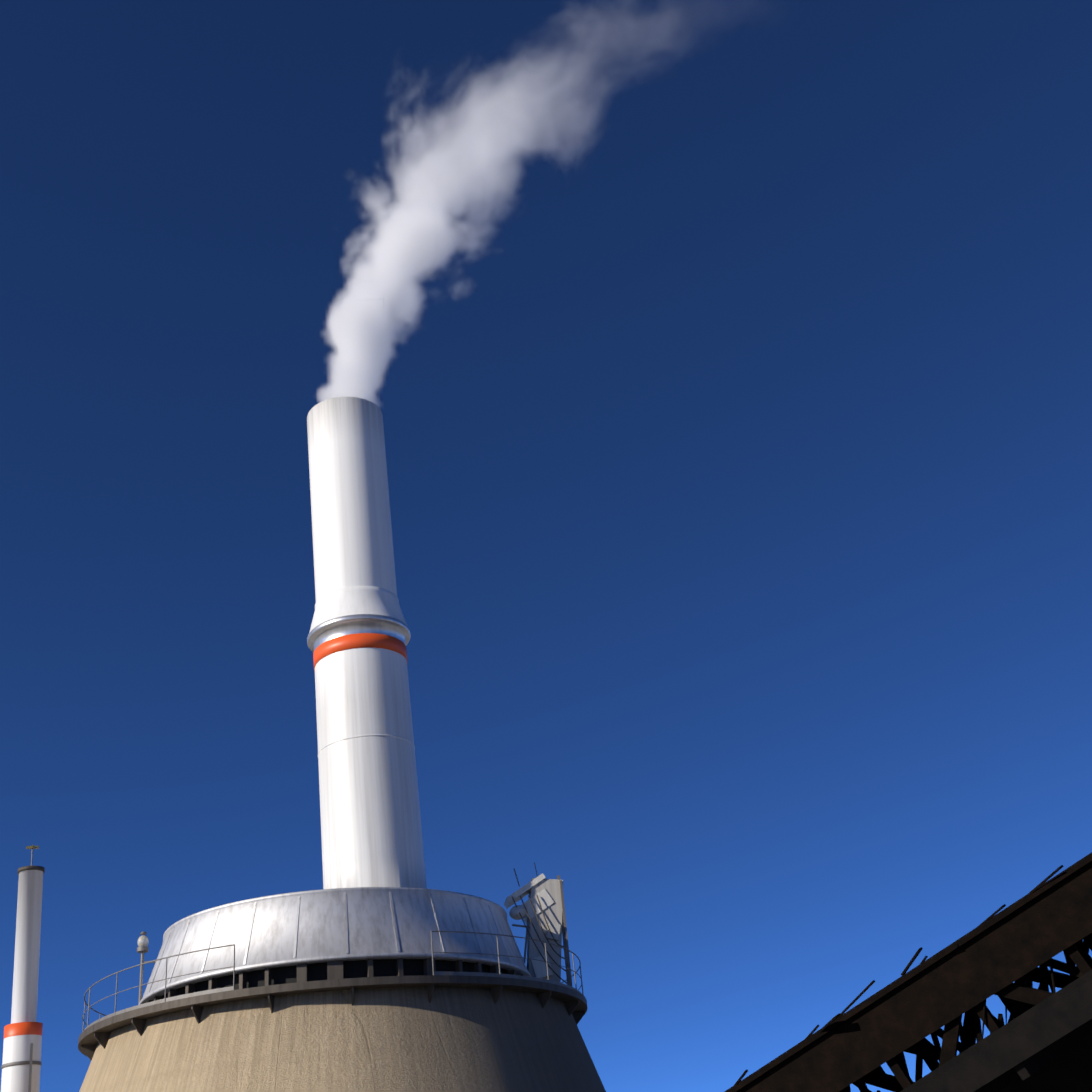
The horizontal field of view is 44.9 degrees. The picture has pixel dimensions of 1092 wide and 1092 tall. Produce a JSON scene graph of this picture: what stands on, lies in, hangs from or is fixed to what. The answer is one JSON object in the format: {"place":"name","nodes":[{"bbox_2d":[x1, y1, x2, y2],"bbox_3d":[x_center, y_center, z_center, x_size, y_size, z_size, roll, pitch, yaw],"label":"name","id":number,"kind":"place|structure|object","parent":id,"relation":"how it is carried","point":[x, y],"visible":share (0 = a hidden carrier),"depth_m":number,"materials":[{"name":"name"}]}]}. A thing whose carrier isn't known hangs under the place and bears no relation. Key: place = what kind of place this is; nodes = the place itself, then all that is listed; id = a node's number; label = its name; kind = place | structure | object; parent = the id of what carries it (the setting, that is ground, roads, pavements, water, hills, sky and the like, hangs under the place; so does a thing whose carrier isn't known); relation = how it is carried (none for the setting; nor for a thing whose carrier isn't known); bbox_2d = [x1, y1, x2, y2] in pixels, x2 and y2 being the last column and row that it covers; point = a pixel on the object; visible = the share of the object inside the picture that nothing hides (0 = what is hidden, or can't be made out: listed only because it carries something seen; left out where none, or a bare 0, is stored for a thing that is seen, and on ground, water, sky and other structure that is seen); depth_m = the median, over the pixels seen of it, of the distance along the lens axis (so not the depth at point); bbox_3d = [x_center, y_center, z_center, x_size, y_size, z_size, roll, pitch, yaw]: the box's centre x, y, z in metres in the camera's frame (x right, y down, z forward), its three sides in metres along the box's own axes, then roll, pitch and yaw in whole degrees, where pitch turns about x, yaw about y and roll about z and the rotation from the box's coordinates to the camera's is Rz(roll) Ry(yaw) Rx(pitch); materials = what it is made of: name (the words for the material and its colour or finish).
{"place":"outdoors","nodes":[
{"label":"outdoors","id":0,"kind":"place"},
{"bbox_2d":[0,0,1091,1091],"label":"sky","id":1,"kind":"structure","parent":0,"point":[726,365],"materials":[{"name":"blue"}]},
{"label":"ground","id":2,"kind":"structure","parent":0,"visible":0},
{"bbox_2d":[1,845,44,1091],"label":"stack","id":3,"kind":"object","parent":2,"relation":"on","point":[21,1059],"visible":1,"depth_m":38.74,"materials":[{"name":"white paint"}]},
{"bbox_2d":[79,987,605,1091],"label":"concrete cone","id":4,"kind":"object","parent":2,"relation":"on","point":[446,1039],"visible":0.9,"depth_m":31.98,"materials":[{"name":"beige concrete"}]},
{"bbox_2d":[78,975,587,1060],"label":"walkway platform","id":5,"kind":"structure","parent":4,"relation":"attached to","point":[93,1035],"depth_m":32.77,"materials":[{"name":"metal"}]},
{"bbox_2d":[137,932,155,1004],"bbox_3d":[-11.264,12.422,37.473,0.754,2.970,0.312,-7,-28,1],"label":"obstruction light","id":6,"kind":"object","parent":5,"relation":"on","point":[143,943],"visible":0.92,"depth_m":37.83,"materials":[{"name":"metal"}]},
{"bbox_2d":[83,931,583,1030],"bbox_3d":[-5.772,12.545,36.829,14.152,1.136,9.759,-2,-28,-8],"label":"railing","id":7,"kind":"object","parent":5,"relation":"on","point":[499,974],"visible":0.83,"depth_m":33.56,"materials":[{"name":"metal"}]},
{"bbox_2d":[147,958,522,1002],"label":"vent openings","id":8,"kind":"object","parent":5,"relation":"on","point":[327,970],"visible":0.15,"depth_m":34.10,"materials":[{"name":"black metal"}]},
{"bbox_2d":[139,887,531,1004],"bbox_3d":[-6.112,12.081,39.071,11.220,2.500,11.220,-7,-28,1],"label":"metal collar","id":9,"kind":"object","parent":8,"relation":"on","point":[316,926],"visible":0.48,"depth_m":34.85,"materials":[{"name":"silver metal"}]},
{"bbox_2d":[307,396,426,888],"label":"chimney","id":10,"kind":"object","parent":9,"relation":"on","point":[358,637],"visible":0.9,"depth_m":40.69,"materials":[{"name":"white paint"}]},
{"bbox_2d":[504,862,571,985],"bbox_3d":[-0.248,11.556,39.400,1.772,4.356,1.068,-2,-28,-8],"label":"beacon cabinet","id":11,"kind":"object","parent":5,"relation":"on","point":[540,912],"visible":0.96,"depth_m":39.31,"materials":[{"name":"metal"}]},
{"bbox_2d":[724,852,1091,1091],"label":"conveyor gantry","id":12,"kind":"object","parent":2,"relation":"on","point":[1040,925],"visible":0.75,"depth_m":19.17,"materials":[{"name":"metal"}]},
{"bbox_2d":[900,970,1091,1091],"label":"shed roof","id":13,"kind":"structure","parent":2,"relation":"on","point":[1045,1045],"depth_m":13.77,"materials":[{"name":"brown metal"}]}
]}

